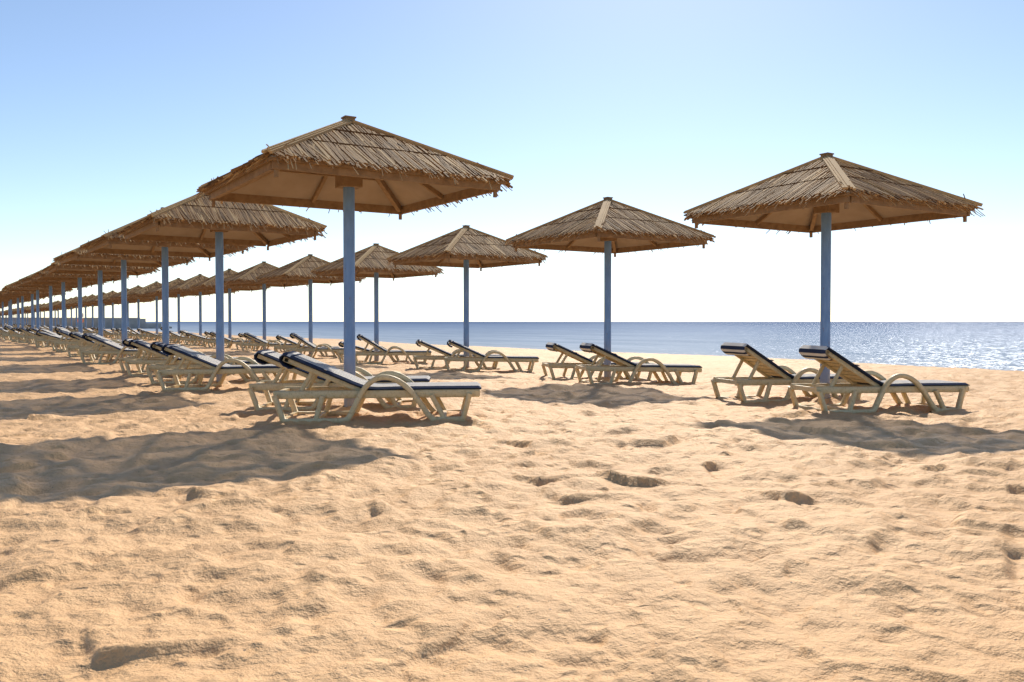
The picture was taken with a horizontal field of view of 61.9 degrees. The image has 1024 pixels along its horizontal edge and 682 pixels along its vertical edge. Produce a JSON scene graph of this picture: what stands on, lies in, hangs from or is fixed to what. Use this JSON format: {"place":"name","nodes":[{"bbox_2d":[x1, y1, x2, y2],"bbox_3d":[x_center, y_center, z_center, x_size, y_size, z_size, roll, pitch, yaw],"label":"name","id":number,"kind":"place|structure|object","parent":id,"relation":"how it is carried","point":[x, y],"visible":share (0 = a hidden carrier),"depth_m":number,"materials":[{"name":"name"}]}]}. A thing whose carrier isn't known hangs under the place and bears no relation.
{"place":"outdoors","nodes":[
{"label":"outdoors","id":0,"kind":"place"},
{"bbox_2d":[0,328,1023,681],"bbox_3d":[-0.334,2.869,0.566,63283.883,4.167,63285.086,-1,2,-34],"label":"beach sand","id":1,"kind":"structure","parent":0,"point":[530,526],"depth_m":3.61,"materials":[{"name":"beige sand"}]},
{"bbox_2d":[0,327,13,336],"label":"lounge chair","id":2,"kind":"object","parent":1,"relation":"on","point":[3,330],"visible":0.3,"depth_m":49.51,"materials":[{"name":"plastic"}]},
{"bbox_2d":[3,328,15,339],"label":"lounge chair","id":3,"kind":"object","parent":1,"relation":"on","point":[9,334],"visible":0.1,"depth_m":43.78,"materials":[{"name":"plastic"}]},
{"bbox_2d":[2,326,23,339],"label":"lounge chair","id":4,"kind":"object","parent":1,"relation":"on","point":[9,328],"visible":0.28,"depth_m":42.60,"materials":[{"name":"plastic"}]},
{"bbox_2d":[1,302,24,334],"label":"parasol","id":5,"kind":"object","parent":1,"relation":"on","point":[3,313],"visible":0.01,"depth_m":57.38,"materials":[{"name":"blue paint"}]},
{"bbox_2d":[0,300,30,324],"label":"parasol","id":6,"kind":"object","parent":1,"relation":"on","point":[8,301],"visible":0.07,"depth_m":54.13,"materials":[{"name":"brown wicker"}]},
{"bbox_2d":[0,299,35,336],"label":"parasol","id":7,"kind":"object","parent":1,"relation":"on","point":[11,307],"visible":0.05,"depth_m":50.35,"materials":[{"name":"blue paint"}]},
{"bbox_2d":[10,328,29,341],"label":"lounge chair","id":8,"kind":"object","parent":1,"relation":"on","point":[11,336],"visible":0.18,"depth_m":39.29,"materials":[{"name":"plastic"}]},
{"bbox_2d":[0,297,45,327],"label":"parasol","id":9,"kind":"object","parent":1,"relation":"on","point":[18,298],"visible":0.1,"depth_m":47.14,"materials":[{"name":"brown plant"}]},
{"bbox_2d":[14,328,33,341],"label":"lounge chair","id":10,"kind":"object","parent":1,"relation":"on","point":[21,335],"visible":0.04,"depth_m":36.84,"materials":[{"name":"plastic"}]},
{"bbox_2d":[0,290,48,339],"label":"parasol","id":11,"kind":"object","parent":1,"relation":"on","point":[22,309],"visible":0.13,"depth_m":43.54,"materials":[{"name":"brown paint"}]},
{"bbox_2d":[16,328,36,342],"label":"lounge chair","id":12,"kind":"object","parent":1,"relation":"on","point":[24,330],"visible":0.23,"depth_m":35.53,"materials":[{"name":"plastic"}]},
{"bbox_2d":[0,289,65,327],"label":"parasol","id":13,"kind":"object","parent":1,"relation":"on","point":[18,293],"visible":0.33,"depth_m":40.22,"materials":[{"name":"brown wicker"}]},
{"bbox_2d":[24,327,44,342],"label":"lounge chair","id":14,"kind":"object","parent":1,"relation":"on","point":[27,329],"visible":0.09,"depth_m":33.26,"materials":[{"name":"plastic"}]},
{"bbox_2d":[2,281,72,328],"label":"parasol","id":15,"kind":"object","parent":1,"relation":"on","point":[23,289],"visible":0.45,"depth_m":36.39,"materials":[{"name":"brown paint"}]},
{"bbox_2d":[30,303,56,325],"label":"parasol","id":16,"kind":"object","parent":1,"relation":"on","point":[42,310],"visible":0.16,"depth_m":90.54,"materials":[{"name":"brown plant"}]},
{"bbox_2d":[26,328,61,343],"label":"lounge chair","id":17,"kind":"object","parent":1,"relation":"on","point":[33,330],"visible":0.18,"depth_m":32.08,"materials":[{"name":"plastic"}]},
{"bbox_2d":[37,329,61,345],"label":"lounge chair","id":18,"kind":"object","parent":1,"relation":"on","point":[44,330],"visible":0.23,"depth_m":30.07,"materials":[{"name":"plastic"}]},
{"bbox_2d":[10,280,90,342],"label":"parasol","id":19,"kind":"object","parent":1,"relation":"on","point":[20,285],"visible":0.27,"depth_m":32.95,"materials":[{"name":"brown wicker"}]},
{"bbox_2d":[40,301,68,326],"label":"parasol","id":20,"kind":"object","parent":1,"relation":"on","point":[54,312],"visible":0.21,"depth_m":83.37,"materials":[{"name":"brown plant"}]},
{"bbox_2d":[34,331,75,346],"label":"lounge chair","id":21,"kind":"object","parent":1,"relation":"on","point":[53,336],"visible":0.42,"depth_m":28.78,"materials":[{"name":"plastic"}]},
{"bbox_2d":[42,300,73,326],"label":"parasol","id":22,"kind":"object","parent":1,"relation":"on","point":[47,306],"visible":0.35,"depth_m":79.23,"materials":[{"name":"brown plant"}]},
{"bbox_2d":[18,272,108,345],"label":"parasol","id":23,"kind":"object","parent":1,"relation":"on","point":[28,280],"visible":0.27,"depth_m":29.65,"materials":[{"name":"brown paint"}]},
{"bbox_2d":[51,327,77,350],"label":"lounge chair","id":24,"kind":"object","parent":1,"relation":"on","point":[56,329],"visible":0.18,"depth_m":26.55,"materials":[{"name":"plastic"}]},
{"bbox_2d":[48,299,83,325],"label":"parasol","id":25,"kind":"object","parent":1,"relation":"on","point":[65,309],"visible":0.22,"depth_m":75.88,"materials":[{"name":"brown plant"}]},
{"bbox_2d":[54,298,86,326],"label":"parasol","id":26,"kind":"object","parent":1,"relation":"on","point":[71,309],"visible":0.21,"depth_m":72.37,"materials":[{"name":"brown paint"}]},
{"bbox_2d":[56,296,88,326],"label":"parasol","id":27,"kind":"object","parent":1,"relation":"on","point":[70,300],"visible":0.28,"depth_m":68.62,"materials":[{"name":"brown paint"}]},
{"bbox_2d":[30,269,130,332],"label":"parasol","id":28,"kind":"object","parent":1,"relation":"on","point":[46,276],"visible":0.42,"depth_m":26.22,"materials":[{"name":"brown wicker"}]},
{"bbox_2d":[65,295,97,327],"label":"parasol","id":29,"kind":"object","parent":1,"relation":"on","point":[69,303],"visible":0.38,"depth_m":64.82,"materials":[{"name":"brown paint"}]},
{"bbox_2d":[54,330,121,351],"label":"lounge chair","id":30,"kind":"object","parent":1,"relation":"on","point":[63,332],"visible":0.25,"depth_m":25.36,"materials":[{"name":"plastic"}]},
{"bbox_2d":[66,332,119,354],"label":"lounge chair","id":31,"kind":"object","parent":1,"relation":"on","point":[82,344],"visible":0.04,"depth_m":23.10,"materials":[{"name":"plastic"}]},
{"bbox_2d":[71,294,114,330],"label":"parasol","id":32,"kind":"object","parent":1,"relation":"on","point":[83,299],"visible":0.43,"depth_m":61.28,"materials":[{"name":"brown paint"}]},
{"bbox_2d":[82,327,108,335],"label":"lounge chair","id":33,"kind":"object","parent":1,"relation":"on","point":[87,329],"visible":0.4,"depth_m":60.58,"materials":[{"name":"plastic"}]},
{"bbox_2d":[66,332,133,356],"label":"lounge chair","id":34,"kind":"object","parent":1,"relation":"on","point":[78,335],"visible":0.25,"depth_m":21.76,"materials":[{"name":"plastic"}]},
{"bbox_2d":[42,261,160,355],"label":"parasol","id":35,"kind":"object","parent":1,"relation":"on","point":[98,270],"visible":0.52,"depth_m":22.59,"materials":[{"name":"brown paint"}]},
{"bbox_2d":[82,292,120,336],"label":"parasol","id":36,"kind":"object","parent":1,"relation":"on","point":[85,301],"visible":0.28,"depth_m":57.68,"materials":[{"name":"brown plant"}]},
{"bbox_2d":[88,290,135,337],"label":"parasol","id":37,"kind":"object","parent":1,"relation":"on","point":[106,295],"visible":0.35,"depth_m":53.96,"materials":[{"name":"brown plant"}]},
{"bbox_2d":[97,329,129,337],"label":"lounge chair","id":38,"kind":"object","parent":1,"relation":"on","point":[107,331],"visible":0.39,"depth_m":53.29,"materials":[{"name":"plastic"}]},
{"bbox_2d":[79,334,154,363],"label":"lounge chair","id":39,"kind":"object","parent":1,"relation":"on","point":[119,350],"visible":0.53,"depth_m":18.12,"materials":[{"name":"plastic"}]},
{"bbox_2d":[78,333,156,359],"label":"lounge chair","id":40,"kind":"object","parent":1,"relation":"on","point":[97,355],"visible":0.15,"depth_m":19.45,"materials":[{"name":"plastic"}]},
{"bbox_2d":[110,328,137,338],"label":"lounge chair","id":41,"kind":"object","parent":1,"relation":"on","point":[113,329],"visible":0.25,"depth_m":50.70,"materials":[{"name":"plastic"}]},
{"bbox_2d":[52,247,196,360],"bbox_3d":[-8.663,-0.783,19.055,2.638,3.493,2.635,-1,2,-36],"label":"parasol","id":42,"kind":"object","parent":1,"relation":"on","point":[83,257],"visible":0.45,"depth_m":19.00,"materials":[{"name":"brown wicker"}]},
{"bbox_2d":[103,288,153,337],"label":"parasol","id":43,"kind":"object","parent":1,"relation":"on","point":[107,299],"visible":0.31,"depth_m":50.38,"materials":[{"name":"brown paint"}]},
{"bbox_2d":[114,328,147,338],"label":"lounge chair","id":44,"kind":"object","parent":1,"relation":"on","point":[117,329],"visible":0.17,"depth_m":49.66,"materials":[{"name":"plastic"}]},
{"bbox_2d":[110,285,161,332],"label":"parasol","id":45,"kind":"object","parent":1,"relation":"on","point":[118,296],"visible":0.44,"depth_m":46.89,"materials":[{"name":"brown paint"}]},
{"bbox_2d":[120,329,155,339],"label":"lounge chair","id":46,"kind":"object","parent":1,"relation":"on","point":[128,331],"visible":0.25,"depth_m":47.40,"materials":[{"name":"plastic"}]},
{"bbox_2d":[127,327,159,339],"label":"lounge chair","id":47,"kind":"object","parent":1,"relation":"on","point":[134,331],"visible":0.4,"depth_m":46.02,"materials":[{"name":"plastic"}]},
{"bbox_2d":[135,328,173,340],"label":"lounge chair","id":48,"kind":"object","parent":1,"relation":"on","point":[138,329],"visible":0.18,"depth_m":43.46,"materials":[{"name":"plastic"}]},
{"bbox_2d":[127,281,187,340],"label":"parasol","id":49,"kind":"object","parent":1,"relation":"on","point":[139,292],"visible":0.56,"depth_m":42.97,"materials":[{"name":"blue paint"}]},
{"bbox_2d":[139,330,177,340],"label":"lounge chair","id":50,"kind":"object","parent":1,"relation":"on","point":[151,335],"visible":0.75,"depth_m":42.25,"materials":[{"name":"plastic"}]},
{"bbox_2d":[118,338,211,371],"bbox_3d":[-6.376,0.292,16.180,1.899,0.662,0.784,1,1,-15],"label":"lounge chair","id":51,"kind":"object","parent":1,"relation":"on","point":[125,342],"visible":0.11,"depth_m":15.77,"materials":[{"name":"plastic"}]},
{"bbox_2d":[76,207,255,358],"bbox_3d":[-6.304,-0.672,15.525,2.646,3.493,2.638,-1,2,-34],"label":"parasol","id":52,"kind":"object","parent":1,"relation":"on","point":[107,243],"visible":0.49,"depth_m":15.49,"materials":[{"name":"brown wicker"}]},
{"bbox_2d":[143,278,213,342],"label":"parasol","id":53,"kind":"object","parent":1,"relation":"on","point":[156,290],"visible":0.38,"depth_m":39.52,"materials":[{"name":"blue paint"}]},
{"bbox_2d":[158,327,198,342],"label":"lounge chair","id":54,"kind":"object","parent":1,"relation":"on","point":[160,337],"visible":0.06,"depth_m":39.97,"materials":[{"name":"plastic"}]},
{"bbox_2d":[161,330,198,342],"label":"lounge chair","id":55,"kind":"object","parent":1,"relation":"on","point":[177,335],"visible":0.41,"depth_m":38.70,"materials":[{"name":"plastic"}]},
{"bbox_2d":[124,339,236,376],"bbox_3d":[-5.728,0.305,15.015,1.899,0.662,0.784,0,1,-8],"label":"lounge chair","id":56,"kind":"object","parent":1,"relation":"on","point":[140,343],"visible":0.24,"depth_m":14.69,"materials":[{"name":"plastic"}]},
{"bbox_2d":[178,330,211,344],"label":"lounge chair","id":57,"kind":"object","parent":1,"relation":"on","point":[183,332],"visible":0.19,"depth_m":36.26,"materials":[{"name":"plastic"}]},
{"bbox_2d":[161,274,238,344],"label":"parasol","id":58,"kind":"object","parent":1,"relation":"on","point":[183,286],"visible":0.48,"depth_m":35.59,"materials":[{"name":"blue paint"}]},
{"bbox_2d":[185,333,227,345],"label":"lounge chair","id":59,"kind":"object","parent":1,"relation":"on","point":[202,338],"visible":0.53,"depth_m":35.06,"materials":[{"name":"plastic"}]},
{"bbox_2d":[145,341,270,384],"bbox_3d":[-4.656,0.330,13.343,1.899,0.662,0.784,-1,1,-14],"label":"lounge chair","id":60,"kind":"object","parent":1,"relation":"on","point":[156,346],"visible":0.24,"depth_m":12.99,"materials":[{"name":"plastic"}]},
{"bbox_2d":[112,192,326,383],"bbox_3d":[-4.372,-0.590,12.763,2.644,3.493,2.643,-1,2,-34],"label":"parasol","id":61,"kind":"object","parent":1,"relation":"on","point":[193,219],"visible":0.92,"depth_m":12.32,"materials":[{"name":"blue paint"}]},
{"bbox_2d":[156,344,296,391],"bbox_3d":[-3.966,0.362,12.110,1.899,0.662,0.784,-1,1,-4],"label":"lounge chair","id":62,"kind":"object","parent":1,"relation":"on","point":[213,367],"visible":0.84,"depth_m":11.84,"materials":[{"name":"plastic"}]},
{"bbox_2d":[203,331,250,347],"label":"lounge chair","id":63,"kind":"object","parent":1,"relation":"on","point":[206,333],"visible":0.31,"depth_m":32.59,"materials":[{"name":"plastic"}]},
{"bbox_2d":[189,268,270,347],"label":"parasol","id":64,"kind":"object","parent":1,"relation":"on","point":[209,283],"visible":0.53,"depth_m":32.22,"materials":[{"name":"brown wicker"}]},
{"bbox_2d":[207,332,259,348],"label":"lounge chair","id":65,"kind":"object","parent":1,"relation":"on","point":[228,341],"visible":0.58,"depth_m":31.48,"materials":[{"name":"plastic"}]},
{"bbox_2d":[235,333,281,350],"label":"lounge chair","id":66,"kind":"object","parent":1,"relation":"on","point":[241,335],"visible":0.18,"depth_m":28.97,"materials":[{"name":"plastic"}]},
{"bbox_2d":[224,261,307,349],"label":"parasol","id":67,"kind":"object","parent":1,"relation":"on","point":[245,277],"visible":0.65,"depth_m":28.23,"materials":[{"name":"blue paint"}]},
{"bbox_2d":[241,333,302,351],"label":"lounge chair","id":68,"kind":"object","parent":1,"relation":"on","point":[270,343],"visible":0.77,"depth_m":27.62,"materials":[{"name":"plastic"}]},
{"bbox_2d":[273,335,338,356],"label":"lounge chair","id":69,"kind":"object","parent":1,"relation":"on","point":[279,337],"visible":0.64,"depth_m":25.28,"materials":[{"name":"plastic"}]},
{"bbox_2d":[255,254,365,356],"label":"parasol","id":70,"kind":"object","parent":1,"relation":"on","point":[298,271],"visible":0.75,"depth_m":24.67,"materials":[{"name":"blue paint"}]},
{"bbox_2d":[285,333,343,358],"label":"lounge chair","id":71,"kind":"object","parent":1,"relation":"on","point":[313,348],"visible":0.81,"depth_m":24.10,"materials":[{"name":"plastic"}]},
{"bbox_2d":[247,349,430,410],"bbox_3d":[-1.851,0.418,9.336,1.899,0.662,0.784,-1,1,-3],"label":"lounge chair","id":72,"kind":"object","parent":1,"relation":"on","point":[265,356],"visible":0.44,"depth_m":9.06,"materials":[{"name":"plastic"}]},
{"bbox_2d":[194,115,513,415],"bbox_3d":[-1.661,-0.524,8.690,2.635,3.493,2.638,-1,2,-33],"label":"parasol","id":73,"kind":"object","parent":1,"relation":"on","point":[349,166],"visible":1,"depth_m":8.46,"materials":[{"name":"blue paint"}]},
{"bbox_2d":[337,341,407,362],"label":"lounge chair","id":74,"kind":"object","parent":1,"relation":"on","point":[341,344],"visible":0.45,"depth_m":21.83,"materials":[{"name":"plastic"}]},
{"bbox_2d":[309,243,443,362],"bbox_3d":[-3.400,-0.694,21.402,2.642,3.493,2.644,-1,2,-37],"label":"parasol","id":75,"kind":"object","parent":1,"relation":"on","point":[371,262],"visible":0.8,"depth_m":21.03,"materials":[{"name":"blue paint"}]},
{"bbox_2d":[272,351,481,424],"bbox_3d":[-1.247,0.426,8.086,1.899,0.662,0.784,0,1,-4],"label":"lounger","id":76,"kind":"object","parent":1,"relation":"on","point":[359,390],"visible":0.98,"depth_m":7.82,"materials":[{"name":"plastic"}]},
{"bbox_2d":[355,334,431,363],"bbox_3d":[-2.928,0.206,20.883,1.899,0.757,0.784,0,1,-8],"label":"lounge chair","id":77,"kind":"object","parent":1,"relation":"on","point":[384,353],"visible":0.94,"depth_m":20.60,"materials":[{"name":"plastic"}]},
{"bbox_2d":[413,339,500,369],"bbox_3d":[-1.163,0.303,18.300,1.899,0.662,0.784,0,1,-5],"label":"lounge chair","id":78,"kind":"object","parent":1,"relation":"on","point":[425,356],"visible":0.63,"depth_m":18.01,"materials":[{"name":"plastic"}]},
{"bbox_2d":[386,225,547,368],"bbox_3d":[-0.952,-0.649,17.727,2.638,3.493,2.635,-1,2,-36],"label":"parasol","id":79,"kind":"object","parent":1,"relation":"on","point":[465,247],"visible":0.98,"depth_m":17.33,"materials":[{"name":"blue paint"}]},
{"bbox_2d":[444,340,538,372],"bbox_3d":[-0.418,0.316,17.244,1.899,0.662,0.784,1,1,-3],"label":"lounger","id":80,"kind":"object","parent":1,"relation":"on","point":[481,358],"visible":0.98,"depth_m":16.97,"materials":[{"name":"plastic"}]},
{"bbox_2d":[541,342,654,379],"bbox_3d":[1.496,0.372,14.620,1.899,0.662,0.784,1,1,-9],"label":"lounge chair","id":81,"kind":"object","parent":1,"relation":"on","point":[556,347],"visible":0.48,"depth_m":14.34,"materials":[{"name":"plastic"}]},
{"bbox_2d":[505,197,715,381],"bbox_3d":[1.568,-0.596,13.951,2.646,3.493,2.638,-1,2,-34],"label":"parasol","id":82,"kind":"object","parent":1,"relation":"on","point":[607,226],"visible":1,"depth_m":13.61,"materials":[{"name":"blue paint"}]},
{"bbox_2d":[575,343,702,383],"bbox_3d":[1.986,0.375,13.374,1.899,0.662,0.784,1,1,-12],"label":"lounger","id":83,"kind":"object","parent":1,"relation":"on","point":[625,365],"visible":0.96,"depth_m":13.13,"materials":[{"name":"plastic"}]},
{"bbox_2d":[711,342,860,402],"bbox_3d":[3.552,0.403,10.899,1.899,0.757,0.784,0,1,-17],"label":"lounger","id":84,"kind":"object","parent":1,"relation":"on","point":[771,371],"visible":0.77,"depth_m":10.61,"materials":[{"name":"plastic"}]},
{"bbox_2d":[683,152,984,404],"bbox_3d":[3.780,-0.505,10.291,2.644,3.493,2.643,-1,2,-32],"label":"parasol","id":85,"kind":"object","parent":1,"relation":"on","point":[825,194],"visible":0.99,"depth_m":10.06,"materials":[{"name":"brown wicker"}]},
{"bbox_2d":[788,345,969,412],"bbox_3d":[4.176,0.430,9.708,1.899,0.757,0.784,0,1,-11],"label":"lounger","id":86,"kind":"object","parent":1,"relation":"on","point":[858,379],"visible":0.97,"depth_m":9.49,"materials":[{"name":"plastic"}]},
{"bbox_2d":[0,0,1023,321],"label":"sky","id":87,"kind":"structure","parent":0,"point":[113,113],"materials":[{"name":"blue"}]},
{"bbox_2d":[133,322,1023,370],"bbox_3d":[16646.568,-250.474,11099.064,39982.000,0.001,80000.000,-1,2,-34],"label":"sea","id":88,"kind":"structure","parent":0,"point":[991,345],"depth_m":80.39,"materials":[{"name":"liquid"}]},
{"bbox_2d":[0,318,171,328],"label":"breakwater","id":89,"kind":"object","parent":88,"relation":"in","point":[132,323],"visible":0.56,"depth_m":167.72,"materials":[{"name":"stone"}]}
]}

